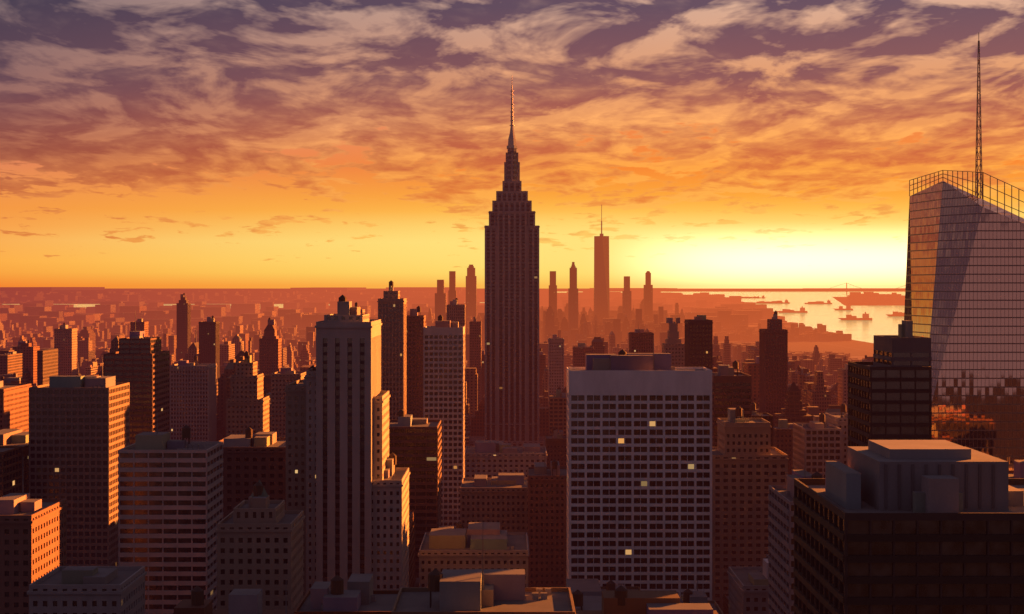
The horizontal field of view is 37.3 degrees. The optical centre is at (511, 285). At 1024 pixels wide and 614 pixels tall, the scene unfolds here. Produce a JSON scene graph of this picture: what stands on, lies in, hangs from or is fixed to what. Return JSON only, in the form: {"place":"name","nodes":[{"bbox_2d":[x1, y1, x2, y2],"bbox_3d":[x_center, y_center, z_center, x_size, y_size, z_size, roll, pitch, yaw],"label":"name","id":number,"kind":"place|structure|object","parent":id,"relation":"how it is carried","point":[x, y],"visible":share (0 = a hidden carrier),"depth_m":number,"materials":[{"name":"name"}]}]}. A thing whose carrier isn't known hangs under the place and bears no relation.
{"place":"outdoors","nodes":[
{"label":"outdoors","id":0,"kind":"place"},
{"bbox_2d":[2,288,904,359],"bbox_3d":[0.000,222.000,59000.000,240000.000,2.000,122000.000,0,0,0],"label":"water","id":1,"kind":"structure","parent":0,"point":[860,345],"depth_m":13084.16,"materials":[{"name":"orange liquid"}]},
{"bbox_2d":[0,290,873,613],"bbox_3d":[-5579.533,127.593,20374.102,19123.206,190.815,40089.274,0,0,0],"label":"city blocks","id":2,"kind":"structure","parent":1,"relation":"on","point":[36,318],"depth_m":5369.24,"materials":[{"name":"brown concrete"}]},
{"bbox_2d":[0,283,904,319],"bbox_3d":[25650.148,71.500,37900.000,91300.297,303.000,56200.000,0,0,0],"label":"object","id":3,"kind":"object","parent":1,"relation":"on","point":[859,298],"visible":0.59,"depth_m":58378.99,"materials":[{"name":"brown"}]},
{"bbox_2d":[470,86,544,445],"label":"skyscraper","id":4,"kind":"structure","parent":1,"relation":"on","point":[512,323],"depth_m":1563.60,"materials":[{"name":"stone"},{"name":"concrete"},{"name":"glass"}]},
{"bbox_2d":[0,280,1023,613],"bbox_3d":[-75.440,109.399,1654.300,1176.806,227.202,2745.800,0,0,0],"label":"city buildings","id":5,"kind":"structure","parent":1,"relation":"on","point":[148,492],"depth_m":645.39,"materials":[{"name":"concrete"},{"name":"brick"},{"name":"glass"}]},
{"bbox_2d":[435,205,652,331],"bbox_3d":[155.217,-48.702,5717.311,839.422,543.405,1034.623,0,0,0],"label":"distant skyscrapers","id":6,"kind":"structure","parent":1,"relation":"on","point":[601,279],"depth_m":5800.00,"materials":[{"name":"brown glass"}]},
{"bbox_2d":[904,32,1023,469],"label":"glass tower","id":7,"kind":"structure","parent":1,"relation":"on","point":[964,301],"depth_m":700.00,"materials":[{"name":"grey glass"}]},
{"bbox_2d":[0,0,1023,287],"label":"sky","id":8,"kind":"structure","parent":0,"point":[144,143],"materials":[{"name":"orange"}]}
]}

